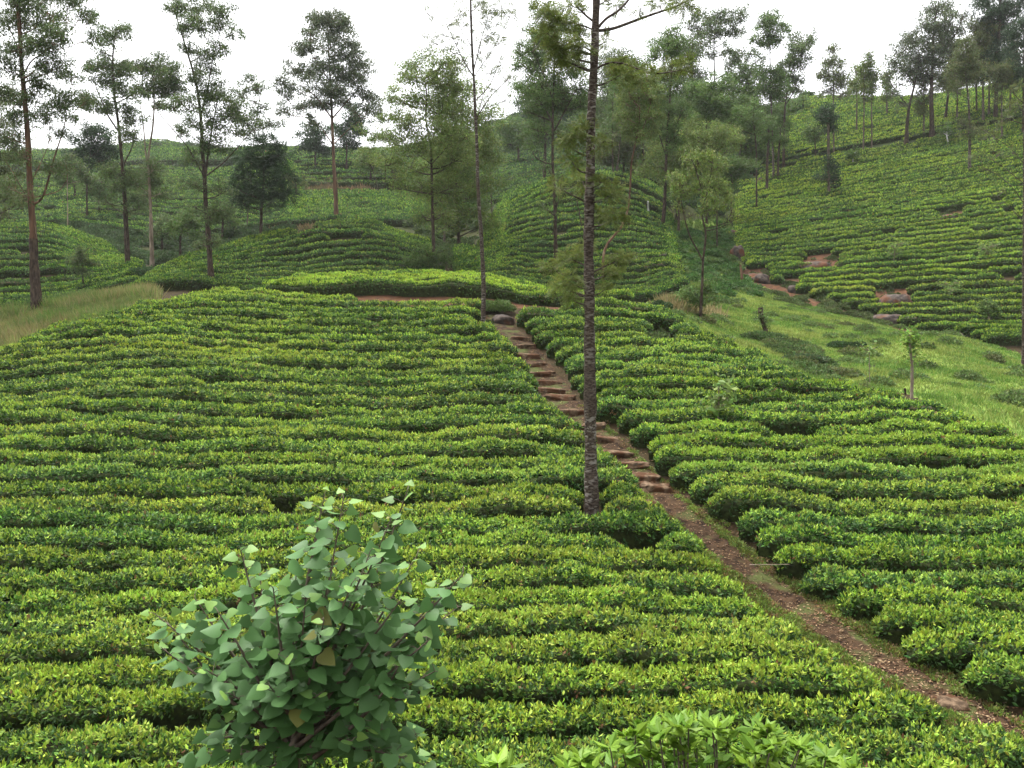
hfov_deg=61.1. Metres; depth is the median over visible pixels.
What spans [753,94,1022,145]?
tea row
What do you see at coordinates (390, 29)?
sky
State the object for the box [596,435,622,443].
stone step
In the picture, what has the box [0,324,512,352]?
tea row
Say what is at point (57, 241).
tea row
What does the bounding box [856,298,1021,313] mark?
tea row
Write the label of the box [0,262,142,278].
tea row
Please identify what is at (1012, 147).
tree
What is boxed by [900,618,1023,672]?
tea row
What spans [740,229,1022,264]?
tea row
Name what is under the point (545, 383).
stone step
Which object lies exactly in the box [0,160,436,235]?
tea rows
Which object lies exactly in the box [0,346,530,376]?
tea row
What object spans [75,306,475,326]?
tea row
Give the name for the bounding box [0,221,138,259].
tea row
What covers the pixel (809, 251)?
tea row
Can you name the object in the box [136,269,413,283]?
tea row
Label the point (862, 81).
grevillea tree
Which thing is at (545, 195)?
tea row
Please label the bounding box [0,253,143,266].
tea row
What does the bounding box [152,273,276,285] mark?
tea row
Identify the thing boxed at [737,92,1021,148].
tea row
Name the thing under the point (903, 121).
tea row
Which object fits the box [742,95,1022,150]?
tea row
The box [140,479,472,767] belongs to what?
broadleaf bush
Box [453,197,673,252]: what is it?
tea row
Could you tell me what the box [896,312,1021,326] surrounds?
tea row
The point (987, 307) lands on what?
shrub
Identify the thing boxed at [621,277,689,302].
tea row
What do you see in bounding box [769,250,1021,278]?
tea row
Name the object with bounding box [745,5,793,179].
grevillea tree
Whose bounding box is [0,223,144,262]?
tea row
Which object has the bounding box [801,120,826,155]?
tree
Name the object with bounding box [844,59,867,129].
grevillea tree
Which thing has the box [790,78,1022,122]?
tea row
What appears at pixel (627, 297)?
tea row
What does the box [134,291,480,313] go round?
tea row
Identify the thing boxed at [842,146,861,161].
young sapling
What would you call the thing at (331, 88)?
gum tree
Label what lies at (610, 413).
tea row
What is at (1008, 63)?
grevillea tree
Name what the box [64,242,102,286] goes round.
young sapling
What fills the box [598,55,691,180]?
leafy tree
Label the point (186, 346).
tea row
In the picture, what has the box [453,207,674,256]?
tea row
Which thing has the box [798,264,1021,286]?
tea row
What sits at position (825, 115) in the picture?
grevillea tree
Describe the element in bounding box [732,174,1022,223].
tea row
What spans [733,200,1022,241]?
tea row
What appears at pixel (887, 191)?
tea row
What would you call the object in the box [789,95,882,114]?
tea row
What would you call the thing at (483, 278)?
grevillea tree
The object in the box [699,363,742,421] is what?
young sapling
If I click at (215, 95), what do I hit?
gum tree
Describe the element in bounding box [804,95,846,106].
tea row
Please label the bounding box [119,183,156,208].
tree
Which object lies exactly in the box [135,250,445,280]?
tea row
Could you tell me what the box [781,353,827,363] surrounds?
leafy shrub
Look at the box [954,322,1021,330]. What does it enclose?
tea row
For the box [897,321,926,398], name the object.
cut tree
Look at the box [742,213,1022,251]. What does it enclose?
tea row
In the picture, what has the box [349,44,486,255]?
leafy tree
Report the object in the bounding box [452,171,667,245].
tea row
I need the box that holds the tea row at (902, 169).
[733,147,1022,201]
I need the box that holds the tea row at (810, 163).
[759,122,1021,174]
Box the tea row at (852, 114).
[785,82,1022,127]
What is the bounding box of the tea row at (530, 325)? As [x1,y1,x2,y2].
[524,314,702,337]
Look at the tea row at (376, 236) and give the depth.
68.84 m
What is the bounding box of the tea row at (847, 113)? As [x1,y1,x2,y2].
[793,85,991,123]
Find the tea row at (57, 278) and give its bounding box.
[0,265,137,290]
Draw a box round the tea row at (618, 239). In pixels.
[452,235,683,266]
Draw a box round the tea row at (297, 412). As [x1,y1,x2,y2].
[0,393,563,426]
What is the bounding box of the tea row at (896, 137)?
[753,110,1021,164]
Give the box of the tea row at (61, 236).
[0,232,143,262]
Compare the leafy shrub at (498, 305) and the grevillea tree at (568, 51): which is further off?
the leafy shrub at (498, 305)
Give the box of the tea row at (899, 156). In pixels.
[738,132,1022,188]
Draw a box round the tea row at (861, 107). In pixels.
[794,93,936,119]
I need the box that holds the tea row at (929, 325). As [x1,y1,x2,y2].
[913,317,1021,331]
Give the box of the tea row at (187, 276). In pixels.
[123,273,262,289]
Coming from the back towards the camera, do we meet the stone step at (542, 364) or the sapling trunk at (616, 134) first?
the sapling trunk at (616, 134)
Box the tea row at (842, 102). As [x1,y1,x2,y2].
[790,96,875,112]
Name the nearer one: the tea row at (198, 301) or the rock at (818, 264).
the tea row at (198, 301)
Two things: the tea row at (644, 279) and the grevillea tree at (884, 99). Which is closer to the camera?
the tea row at (644, 279)
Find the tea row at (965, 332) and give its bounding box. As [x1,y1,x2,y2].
[955,322,1020,337]
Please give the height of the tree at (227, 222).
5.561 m
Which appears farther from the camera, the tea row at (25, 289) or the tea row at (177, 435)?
the tea row at (25, 289)
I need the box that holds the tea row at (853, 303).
[841,292,1021,308]
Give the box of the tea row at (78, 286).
[0,270,140,299]
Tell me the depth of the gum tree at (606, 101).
115.29 m
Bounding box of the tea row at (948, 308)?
[878,304,1021,319]
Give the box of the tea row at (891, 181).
[733,158,1022,212]
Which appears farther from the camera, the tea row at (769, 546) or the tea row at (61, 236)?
the tea row at (61, 236)
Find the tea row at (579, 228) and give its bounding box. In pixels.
[453,224,677,262]
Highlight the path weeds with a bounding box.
[548,402,1023,749]
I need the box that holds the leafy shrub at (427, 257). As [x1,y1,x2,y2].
[398,243,455,269]
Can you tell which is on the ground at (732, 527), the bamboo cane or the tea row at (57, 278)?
the tea row at (57, 278)
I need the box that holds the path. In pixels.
[486,315,1023,739]
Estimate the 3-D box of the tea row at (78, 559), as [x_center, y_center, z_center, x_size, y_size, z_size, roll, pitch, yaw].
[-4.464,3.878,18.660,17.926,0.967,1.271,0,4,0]
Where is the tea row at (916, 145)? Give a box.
[735,124,1021,182]
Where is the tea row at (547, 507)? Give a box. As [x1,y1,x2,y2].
[0,488,667,528]
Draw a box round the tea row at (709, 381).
[577,374,861,401]
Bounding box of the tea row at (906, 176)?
[733,155,1022,208]
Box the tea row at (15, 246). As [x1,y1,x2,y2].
[0,242,145,266]
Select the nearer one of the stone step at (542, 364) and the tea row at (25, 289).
the stone step at (542, 364)
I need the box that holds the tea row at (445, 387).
[0,374,540,405]
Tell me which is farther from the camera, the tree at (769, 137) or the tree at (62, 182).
the tree at (62, 182)
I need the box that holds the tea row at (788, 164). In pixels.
[759,147,867,170]
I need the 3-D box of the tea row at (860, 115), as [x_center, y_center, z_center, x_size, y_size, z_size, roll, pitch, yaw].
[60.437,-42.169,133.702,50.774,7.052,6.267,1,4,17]
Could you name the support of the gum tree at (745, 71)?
on the ground at (732, 527)
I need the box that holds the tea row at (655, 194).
[454,173,667,249]
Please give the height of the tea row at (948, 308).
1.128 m
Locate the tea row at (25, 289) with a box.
[0,266,135,293]
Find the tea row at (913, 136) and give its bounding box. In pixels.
[902,113,1021,141]
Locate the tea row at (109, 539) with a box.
[0,524,708,563]
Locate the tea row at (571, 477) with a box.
[0,460,638,497]
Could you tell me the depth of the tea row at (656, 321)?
39.82 m
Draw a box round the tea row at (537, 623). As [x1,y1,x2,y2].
[0,602,807,653]
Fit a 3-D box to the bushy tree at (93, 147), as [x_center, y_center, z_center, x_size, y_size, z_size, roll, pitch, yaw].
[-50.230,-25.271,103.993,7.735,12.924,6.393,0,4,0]
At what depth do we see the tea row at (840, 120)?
134.12 m
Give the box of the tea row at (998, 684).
[959,649,1023,707]
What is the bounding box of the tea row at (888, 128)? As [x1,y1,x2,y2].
[764,103,1021,153]
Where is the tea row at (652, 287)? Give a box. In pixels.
[618,276,689,294]
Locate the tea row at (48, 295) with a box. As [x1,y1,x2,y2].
[0,275,139,304]
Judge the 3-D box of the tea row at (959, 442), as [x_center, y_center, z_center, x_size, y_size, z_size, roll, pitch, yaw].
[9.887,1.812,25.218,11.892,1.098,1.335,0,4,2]
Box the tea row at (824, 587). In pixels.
[797,561,1023,601]
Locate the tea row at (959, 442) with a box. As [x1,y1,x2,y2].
[647,427,1023,461]
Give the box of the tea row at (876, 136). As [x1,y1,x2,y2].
[742,107,1021,161]
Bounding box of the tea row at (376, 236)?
[145,231,437,273]
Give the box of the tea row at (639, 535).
[0,502,684,548]
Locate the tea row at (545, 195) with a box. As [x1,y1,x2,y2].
[451,183,668,251]
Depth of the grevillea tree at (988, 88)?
119.02 m
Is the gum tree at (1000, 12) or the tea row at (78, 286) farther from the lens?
the gum tree at (1000, 12)
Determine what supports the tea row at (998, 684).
on the ground at (732, 527)
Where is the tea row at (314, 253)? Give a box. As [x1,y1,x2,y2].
[137,244,431,279]
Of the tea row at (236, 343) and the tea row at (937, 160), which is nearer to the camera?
the tea row at (236, 343)
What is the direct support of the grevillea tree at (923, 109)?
on the ground at (732, 527)
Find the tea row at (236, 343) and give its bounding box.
[0,332,518,360]
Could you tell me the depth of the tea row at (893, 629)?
16.17 m
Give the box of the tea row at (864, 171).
[734,140,1022,198]
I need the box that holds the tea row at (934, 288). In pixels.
[808,279,1021,298]
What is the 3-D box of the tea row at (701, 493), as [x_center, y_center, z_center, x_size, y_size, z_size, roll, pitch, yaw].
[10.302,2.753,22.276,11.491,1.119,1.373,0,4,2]
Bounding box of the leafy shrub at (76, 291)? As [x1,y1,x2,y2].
[65,289,91,296]
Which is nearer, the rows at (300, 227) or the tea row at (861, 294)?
the tea row at (861, 294)
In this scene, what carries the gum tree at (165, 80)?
on the ground at (732, 527)
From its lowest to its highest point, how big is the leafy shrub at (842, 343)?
0.538 m
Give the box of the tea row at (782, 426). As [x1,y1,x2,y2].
[616,405,976,436]
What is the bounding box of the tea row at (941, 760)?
[0,749,1008,767]
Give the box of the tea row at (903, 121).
[762,98,1022,148]
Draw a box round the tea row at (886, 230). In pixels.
[736,209,1022,247]
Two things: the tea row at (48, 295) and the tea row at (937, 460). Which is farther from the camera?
the tea row at (48, 295)
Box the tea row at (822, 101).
[743,94,855,116]
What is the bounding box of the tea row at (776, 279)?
[769,256,1021,283]
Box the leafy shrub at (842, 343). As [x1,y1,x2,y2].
[825,340,867,347]
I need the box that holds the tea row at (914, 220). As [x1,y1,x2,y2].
[735,204,1022,244]
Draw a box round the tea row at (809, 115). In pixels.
[789,95,913,119]
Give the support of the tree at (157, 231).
on the ground at (732, 527)
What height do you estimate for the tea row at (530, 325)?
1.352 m
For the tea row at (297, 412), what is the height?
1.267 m
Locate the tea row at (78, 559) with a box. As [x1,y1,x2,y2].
[0,540,721,584]
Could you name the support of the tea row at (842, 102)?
on the ground at (732, 527)
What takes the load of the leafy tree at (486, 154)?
on the ground at (732, 527)
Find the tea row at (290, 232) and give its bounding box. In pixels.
[153,222,431,268]
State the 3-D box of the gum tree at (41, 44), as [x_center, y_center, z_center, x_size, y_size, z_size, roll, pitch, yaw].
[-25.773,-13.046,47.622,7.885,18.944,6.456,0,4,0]
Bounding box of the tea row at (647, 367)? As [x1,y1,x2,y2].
[568,362,817,390]
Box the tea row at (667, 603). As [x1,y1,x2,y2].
[0,576,767,631]
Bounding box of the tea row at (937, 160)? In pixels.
[733,143,1022,202]
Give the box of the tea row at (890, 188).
[735,165,1022,214]
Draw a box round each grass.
[0,280,729,346]
[646,216,1023,437]
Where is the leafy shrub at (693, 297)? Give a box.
[668,275,724,307]
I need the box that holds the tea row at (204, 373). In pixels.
[0,364,539,394]
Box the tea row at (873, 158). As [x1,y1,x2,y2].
[739,130,1021,185]
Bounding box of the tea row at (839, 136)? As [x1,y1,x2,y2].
[765,100,1020,152]
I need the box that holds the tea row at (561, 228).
[452,217,678,262]
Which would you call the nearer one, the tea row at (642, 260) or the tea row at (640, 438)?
the tea row at (640, 438)
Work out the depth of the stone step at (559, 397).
30.48 m
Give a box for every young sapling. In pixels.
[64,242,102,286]
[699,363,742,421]
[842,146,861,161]
[851,340,886,381]
[887,238,909,258]
[935,121,957,143]
[937,278,963,294]
[974,241,1001,257]
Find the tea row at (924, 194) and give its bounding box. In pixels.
[733,178,1022,224]
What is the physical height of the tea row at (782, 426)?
1.052 m
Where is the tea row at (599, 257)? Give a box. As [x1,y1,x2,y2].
[453,250,683,270]
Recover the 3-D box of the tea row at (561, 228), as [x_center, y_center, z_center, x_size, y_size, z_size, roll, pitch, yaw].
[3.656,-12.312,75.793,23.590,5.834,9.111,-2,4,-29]
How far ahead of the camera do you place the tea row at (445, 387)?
29.77 m
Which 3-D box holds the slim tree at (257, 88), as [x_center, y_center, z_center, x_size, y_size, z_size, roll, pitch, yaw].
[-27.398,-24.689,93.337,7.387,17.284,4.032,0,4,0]
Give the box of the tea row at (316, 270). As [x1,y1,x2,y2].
[134,264,431,281]
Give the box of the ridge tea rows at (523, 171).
[439,105,734,210]
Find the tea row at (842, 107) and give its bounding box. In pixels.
[789,94,910,118]
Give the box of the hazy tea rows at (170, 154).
[0,138,289,170]
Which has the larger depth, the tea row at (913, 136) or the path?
the tea row at (913, 136)
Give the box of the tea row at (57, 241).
[0,236,134,261]
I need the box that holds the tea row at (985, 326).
[955,322,1021,331]
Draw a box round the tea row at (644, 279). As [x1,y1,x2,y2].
[476,269,682,289]
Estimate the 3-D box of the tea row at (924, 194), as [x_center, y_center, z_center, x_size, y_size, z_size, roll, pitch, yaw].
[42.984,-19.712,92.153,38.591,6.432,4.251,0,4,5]
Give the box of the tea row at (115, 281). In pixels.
[0,275,137,311]
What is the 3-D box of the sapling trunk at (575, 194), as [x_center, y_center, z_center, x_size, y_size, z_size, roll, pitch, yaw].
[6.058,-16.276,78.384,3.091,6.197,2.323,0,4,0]
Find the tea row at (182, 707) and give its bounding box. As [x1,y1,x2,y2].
[0,677,948,755]
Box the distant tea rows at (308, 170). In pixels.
[286,143,473,191]
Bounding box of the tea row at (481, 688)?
[0,649,886,716]
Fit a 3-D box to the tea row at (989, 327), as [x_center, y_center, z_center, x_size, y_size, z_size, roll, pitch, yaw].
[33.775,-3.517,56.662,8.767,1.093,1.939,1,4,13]
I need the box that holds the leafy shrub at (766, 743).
[552,705,869,767]
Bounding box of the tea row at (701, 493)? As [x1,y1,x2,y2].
[688,469,1023,510]
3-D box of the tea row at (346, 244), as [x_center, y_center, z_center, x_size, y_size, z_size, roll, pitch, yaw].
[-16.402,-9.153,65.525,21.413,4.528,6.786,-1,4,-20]
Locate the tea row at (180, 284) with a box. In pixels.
[110,276,274,293]
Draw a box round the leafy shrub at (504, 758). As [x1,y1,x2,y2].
[468,744,528,767]
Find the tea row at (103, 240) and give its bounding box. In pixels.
[0,219,142,259]
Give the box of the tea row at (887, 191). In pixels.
[734,168,1022,216]
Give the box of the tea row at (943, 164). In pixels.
[736,149,1022,202]
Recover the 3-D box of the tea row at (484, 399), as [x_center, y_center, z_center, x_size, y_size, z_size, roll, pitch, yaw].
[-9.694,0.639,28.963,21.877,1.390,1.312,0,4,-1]
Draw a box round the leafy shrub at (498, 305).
[472,298,516,311]
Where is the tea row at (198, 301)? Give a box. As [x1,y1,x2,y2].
[111,296,480,321]
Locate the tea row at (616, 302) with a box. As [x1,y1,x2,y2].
[558,296,674,318]
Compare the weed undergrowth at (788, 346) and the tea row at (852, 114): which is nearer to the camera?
the weed undergrowth at (788, 346)
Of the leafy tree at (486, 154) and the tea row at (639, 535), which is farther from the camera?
the leafy tree at (486, 154)
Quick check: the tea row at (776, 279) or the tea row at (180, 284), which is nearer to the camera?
the tea row at (180, 284)
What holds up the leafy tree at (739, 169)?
on the ground at (732, 527)
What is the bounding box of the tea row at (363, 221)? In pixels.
[162,219,430,263]
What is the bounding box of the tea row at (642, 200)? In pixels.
[451,189,673,251]
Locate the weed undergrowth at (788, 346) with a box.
[671,288,1023,406]
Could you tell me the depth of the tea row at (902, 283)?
69.45 m
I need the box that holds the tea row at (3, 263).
[0,259,140,271]
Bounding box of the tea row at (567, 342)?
[546,334,752,358]
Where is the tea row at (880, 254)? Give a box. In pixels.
[765,239,1022,269]
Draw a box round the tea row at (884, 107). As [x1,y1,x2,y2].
[786,82,1019,124]
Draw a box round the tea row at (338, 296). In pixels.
[171,287,358,305]
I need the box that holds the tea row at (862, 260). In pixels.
[768,246,1021,272]
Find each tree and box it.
[0,0,108,308]
[0,86,39,223]
[49,150,97,224]
[51,161,97,196]
[59,118,119,214]
[72,170,122,212]
[73,17,153,261]
[118,49,191,265]
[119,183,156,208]
[142,213,176,249]
[155,0,265,276]
[155,205,202,255]
[201,193,248,236]
[220,130,304,234]
[225,69,288,228]
[267,4,390,218]
[285,167,309,193]
[288,118,339,166]
[321,99,369,168]
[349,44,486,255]
[350,144,389,180]
[401,141,499,241]
[412,74,517,244]
[415,0,520,322]
[491,112,539,161]
[503,19,575,177]
[508,0,597,265]
[508,91,576,132]
[523,0,701,516]
[562,92,610,153]
[580,44,645,169]
[595,135,654,175]
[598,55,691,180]
[601,65,669,279]
[626,110,732,221]
[639,22,703,224]
[656,29,726,135]
[657,167,699,230]
[664,143,748,316]
[677,118,749,247]
[679,3,768,82]
[680,70,747,223]
[708,121,777,164]
[708,152,764,221]
[717,92,771,208]
[721,45,742,74]
[722,58,781,151]
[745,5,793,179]
[751,100,803,158]
[768,27,820,167]
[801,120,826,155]
[810,102,843,194]
[812,42,857,154]
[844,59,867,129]
[849,59,879,149]
[857,48,890,149]
[875,66,898,112]
[878,26,936,143]
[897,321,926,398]
[910,0,972,138]
[911,71,938,133]
[928,59,971,119]
[935,32,992,170]
[941,37,967,117]
[959,16,1003,122]
[967,0,1023,119]
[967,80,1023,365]
[970,33,981,109]
[977,12,994,116]
[982,57,1021,138]
[996,14,1023,131]
[1000,32,1022,107]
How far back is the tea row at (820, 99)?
151.12 m
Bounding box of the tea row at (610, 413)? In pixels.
[596,394,947,423]
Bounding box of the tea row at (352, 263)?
[128,257,443,283]
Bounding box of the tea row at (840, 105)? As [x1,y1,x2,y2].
[789,94,900,117]
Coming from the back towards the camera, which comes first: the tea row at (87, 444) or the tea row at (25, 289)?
the tea row at (25, 289)
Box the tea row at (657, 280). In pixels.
[459,273,683,289]
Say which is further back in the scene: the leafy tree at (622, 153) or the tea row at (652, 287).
the leafy tree at (622, 153)
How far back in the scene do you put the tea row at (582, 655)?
15.09 m
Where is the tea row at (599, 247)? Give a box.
[452,240,681,268]
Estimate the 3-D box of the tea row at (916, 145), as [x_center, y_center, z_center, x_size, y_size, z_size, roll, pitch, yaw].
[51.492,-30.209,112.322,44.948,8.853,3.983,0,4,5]
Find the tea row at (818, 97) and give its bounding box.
[781,94,831,103]
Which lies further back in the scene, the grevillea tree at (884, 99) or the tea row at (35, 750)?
the grevillea tree at (884, 99)
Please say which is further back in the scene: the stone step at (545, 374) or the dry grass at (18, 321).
the dry grass at (18, 321)
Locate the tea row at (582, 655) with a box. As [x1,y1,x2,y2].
[0,620,841,682]
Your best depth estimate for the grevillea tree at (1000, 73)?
106.93 m
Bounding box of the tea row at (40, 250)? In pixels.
[0,247,144,267]
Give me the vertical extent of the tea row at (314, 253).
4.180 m
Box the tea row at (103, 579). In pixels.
[0,560,747,607]
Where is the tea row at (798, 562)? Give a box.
[769,538,1023,584]
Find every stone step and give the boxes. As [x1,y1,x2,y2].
[510,336,531,340]
[516,344,536,348]
[517,353,540,358]
[522,362,549,367]
[529,371,555,376]
[535,380,562,385]
[538,387,565,393]
[542,393,575,400]
[551,408,583,416]
[572,422,606,429]
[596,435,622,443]
[601,449,634,457]
[613,461,649,468]
[625,472,661,482]
[639,481,674,492]
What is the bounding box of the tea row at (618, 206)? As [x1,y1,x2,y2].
[456,203,673,251]
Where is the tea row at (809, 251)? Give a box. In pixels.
[744,223,1022,258]
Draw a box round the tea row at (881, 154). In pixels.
[738,127,1021,183]
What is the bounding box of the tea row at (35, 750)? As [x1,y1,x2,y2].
[0,715,1023,767]
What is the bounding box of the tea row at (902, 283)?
[795,271,1021,293]
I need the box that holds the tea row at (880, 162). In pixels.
[737,134,1022,190]
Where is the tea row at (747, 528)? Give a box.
[735,505,1023,545]
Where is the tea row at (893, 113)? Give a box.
[735,88,1021,145]
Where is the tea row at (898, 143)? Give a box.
[758,119,1021,173]
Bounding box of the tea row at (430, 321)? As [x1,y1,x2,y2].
[45,311,472,334]
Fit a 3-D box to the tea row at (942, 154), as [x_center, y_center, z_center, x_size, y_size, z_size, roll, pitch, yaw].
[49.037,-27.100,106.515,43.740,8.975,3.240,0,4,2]
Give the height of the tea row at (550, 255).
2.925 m
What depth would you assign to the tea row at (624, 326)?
37.71 m
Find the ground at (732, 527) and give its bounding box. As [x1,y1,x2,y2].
[0,105,1023,758]
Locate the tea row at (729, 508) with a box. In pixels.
[703,484,1023,526]
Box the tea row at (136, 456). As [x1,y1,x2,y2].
[0,447,624,479]
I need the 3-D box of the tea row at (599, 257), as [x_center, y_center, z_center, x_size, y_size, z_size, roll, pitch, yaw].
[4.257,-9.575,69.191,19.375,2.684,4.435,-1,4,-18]
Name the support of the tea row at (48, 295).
on the ground at (732, 527)
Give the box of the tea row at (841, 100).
[793,96,866,111]
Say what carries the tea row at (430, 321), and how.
on the ground at (732, 527)
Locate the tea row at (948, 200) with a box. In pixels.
[735,188,1022,233]
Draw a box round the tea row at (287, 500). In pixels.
[0,474,645,513]
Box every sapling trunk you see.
[480,121,503,218]
[564,170,583,229]
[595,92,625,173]
[605,111,632,174]
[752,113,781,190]
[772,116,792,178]
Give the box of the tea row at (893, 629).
[869,600,1023,646]
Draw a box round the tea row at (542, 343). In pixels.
[534,328,737,351]
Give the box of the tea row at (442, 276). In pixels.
[271,271,558,296]
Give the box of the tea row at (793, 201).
[733,162,1022,215]
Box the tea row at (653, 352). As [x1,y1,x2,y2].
[563,347,777,372]
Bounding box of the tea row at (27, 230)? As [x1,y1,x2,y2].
[0,228,143,261]
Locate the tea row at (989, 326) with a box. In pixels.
[962,323,1020,332]
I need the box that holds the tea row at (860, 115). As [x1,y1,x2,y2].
[795,86,1009,129]
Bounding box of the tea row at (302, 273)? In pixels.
[291,270,632,298]
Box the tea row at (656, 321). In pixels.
[515,304,686,330]
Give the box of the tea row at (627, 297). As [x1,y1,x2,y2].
[278,268,633,305]
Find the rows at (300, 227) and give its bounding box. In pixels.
[269,176,385,231]
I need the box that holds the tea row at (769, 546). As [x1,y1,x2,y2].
[753,518,1023,560]
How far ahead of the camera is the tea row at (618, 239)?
74.85 m
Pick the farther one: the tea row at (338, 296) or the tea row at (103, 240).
the tea row at (103, 240)
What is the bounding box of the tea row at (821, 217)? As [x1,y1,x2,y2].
[733,185,1022,228]
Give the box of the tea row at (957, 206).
[734,192,1022,234]
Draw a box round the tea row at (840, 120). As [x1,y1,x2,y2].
[786,89,1005,131]
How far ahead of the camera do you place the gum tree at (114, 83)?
66.61 m
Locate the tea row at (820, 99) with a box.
[802,95,839,103]
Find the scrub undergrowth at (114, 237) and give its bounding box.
[6,90,957,344]
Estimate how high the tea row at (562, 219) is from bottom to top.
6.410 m
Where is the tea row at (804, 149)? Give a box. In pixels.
[769,106,1021,157]
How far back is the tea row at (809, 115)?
140.47 m
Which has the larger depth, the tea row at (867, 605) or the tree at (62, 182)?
the tree at (62, 182)
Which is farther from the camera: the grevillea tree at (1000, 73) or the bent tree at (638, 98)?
the grevillea tree at (1000, 73)
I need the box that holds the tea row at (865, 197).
[735,172,1022,219]
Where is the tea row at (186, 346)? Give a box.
[0,339,516,367]
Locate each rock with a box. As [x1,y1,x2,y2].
[492,314,514,324]
[729,245,743,261]
[748,273,770,283]
[787,285,799,292]
[801,261,832,271]
[869,314,902,324]
[877,293,912,307]
[934,694,968,710]
[940,214,958,221]
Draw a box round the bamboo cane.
[750,564,789,564]
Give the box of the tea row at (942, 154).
[734,137,1022,196]
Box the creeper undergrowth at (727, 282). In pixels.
[662,220,764,298]
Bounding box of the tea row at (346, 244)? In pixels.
[148,238,439,273]
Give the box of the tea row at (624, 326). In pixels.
[530,319,717,341]
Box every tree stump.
[739,257,745,278]
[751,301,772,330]
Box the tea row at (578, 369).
[565,356,795,380]
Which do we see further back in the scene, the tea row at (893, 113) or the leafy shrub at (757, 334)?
the tea row at (893, 113)
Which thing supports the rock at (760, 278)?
on the ground at (732, 527)
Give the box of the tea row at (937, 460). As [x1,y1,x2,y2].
[653,443,1023,476]
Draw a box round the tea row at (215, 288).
[211,286,239,291]
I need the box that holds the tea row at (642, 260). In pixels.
[453,256,685,272]
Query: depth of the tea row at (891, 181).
98.83 m
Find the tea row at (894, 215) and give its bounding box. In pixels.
[732,197,1022,239]
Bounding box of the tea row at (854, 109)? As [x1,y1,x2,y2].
[793,84,987,120]
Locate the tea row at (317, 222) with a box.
[170,217,406,260]
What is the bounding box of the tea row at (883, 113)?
[735,87,1021,143]
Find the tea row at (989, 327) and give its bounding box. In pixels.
[966,323,1016,332]
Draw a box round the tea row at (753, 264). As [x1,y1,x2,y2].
[744,235,1022,269]
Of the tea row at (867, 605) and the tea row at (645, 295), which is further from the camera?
the tea row at (645, 295)
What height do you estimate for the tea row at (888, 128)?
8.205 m
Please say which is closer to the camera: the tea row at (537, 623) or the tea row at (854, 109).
the tea row at (537, 623)
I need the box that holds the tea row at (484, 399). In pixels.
[0,383,548,417]
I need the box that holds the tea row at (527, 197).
[451,186,558,249]
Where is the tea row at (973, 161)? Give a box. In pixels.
[734,150,1022,204]
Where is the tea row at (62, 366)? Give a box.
[0,355,525,384]
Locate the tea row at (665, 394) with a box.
[596,385,906,410]
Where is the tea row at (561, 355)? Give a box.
[555,341,770,365]
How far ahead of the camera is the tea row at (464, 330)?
37.06 m
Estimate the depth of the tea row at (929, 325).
59.05 m
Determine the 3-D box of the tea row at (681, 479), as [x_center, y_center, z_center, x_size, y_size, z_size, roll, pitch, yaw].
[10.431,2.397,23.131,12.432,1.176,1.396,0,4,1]
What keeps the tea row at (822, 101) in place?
on the ground at (732, 527)
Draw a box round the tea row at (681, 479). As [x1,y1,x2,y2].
[668,456,1023,492]
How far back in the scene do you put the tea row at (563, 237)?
76.47 m
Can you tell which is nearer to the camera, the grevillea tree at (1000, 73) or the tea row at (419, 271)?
the tea row at (419, 271)
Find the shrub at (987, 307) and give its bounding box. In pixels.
[975,296,1003,319]
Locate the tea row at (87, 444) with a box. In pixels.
[0,431,610,468]
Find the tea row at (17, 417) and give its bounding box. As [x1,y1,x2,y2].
[0,406,583,441]
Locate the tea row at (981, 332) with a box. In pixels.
[970,326,1021,339]
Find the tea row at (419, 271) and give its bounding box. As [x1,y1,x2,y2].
[299,268,633,300]
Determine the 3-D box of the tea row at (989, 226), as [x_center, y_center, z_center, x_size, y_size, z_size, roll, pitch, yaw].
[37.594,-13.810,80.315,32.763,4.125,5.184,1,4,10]
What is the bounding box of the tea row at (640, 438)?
[627,416,1016,448]
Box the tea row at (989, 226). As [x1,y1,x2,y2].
[744,219,1022,254]
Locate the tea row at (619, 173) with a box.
[453,169,668,245]
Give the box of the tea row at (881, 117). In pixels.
[734,91,1020,147]
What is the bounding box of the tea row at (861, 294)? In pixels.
[826,284,1021,302]
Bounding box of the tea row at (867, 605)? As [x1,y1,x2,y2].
[835,582,1023,625]
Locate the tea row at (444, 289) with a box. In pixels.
[261,275,583,306]
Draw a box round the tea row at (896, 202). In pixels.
[733,181,1022,229]
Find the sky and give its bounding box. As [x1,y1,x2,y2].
[0,0,1022,150]
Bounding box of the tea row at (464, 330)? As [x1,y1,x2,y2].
[18,318,499,349]
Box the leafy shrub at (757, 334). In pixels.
[738,331,785,339]
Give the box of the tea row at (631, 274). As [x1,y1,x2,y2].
[456,266,684,284]
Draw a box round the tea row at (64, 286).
[0,269,136,300]
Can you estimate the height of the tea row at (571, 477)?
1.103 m
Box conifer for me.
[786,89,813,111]
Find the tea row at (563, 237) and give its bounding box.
[452,230,680,267]
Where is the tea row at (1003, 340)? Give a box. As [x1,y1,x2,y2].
[980,331,1021,345]
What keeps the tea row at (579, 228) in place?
on the ground at (732, 527)
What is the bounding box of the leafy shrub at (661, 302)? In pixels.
[648,299,673,307]
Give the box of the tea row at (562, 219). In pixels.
[451,213,679,260]
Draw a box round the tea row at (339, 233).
[152,227,435,270]
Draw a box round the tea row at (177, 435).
[0,419,597,453]
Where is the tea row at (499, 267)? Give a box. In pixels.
[455,259,685,278]
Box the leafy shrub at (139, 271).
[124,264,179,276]
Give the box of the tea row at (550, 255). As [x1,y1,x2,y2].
[453,247,682,269]

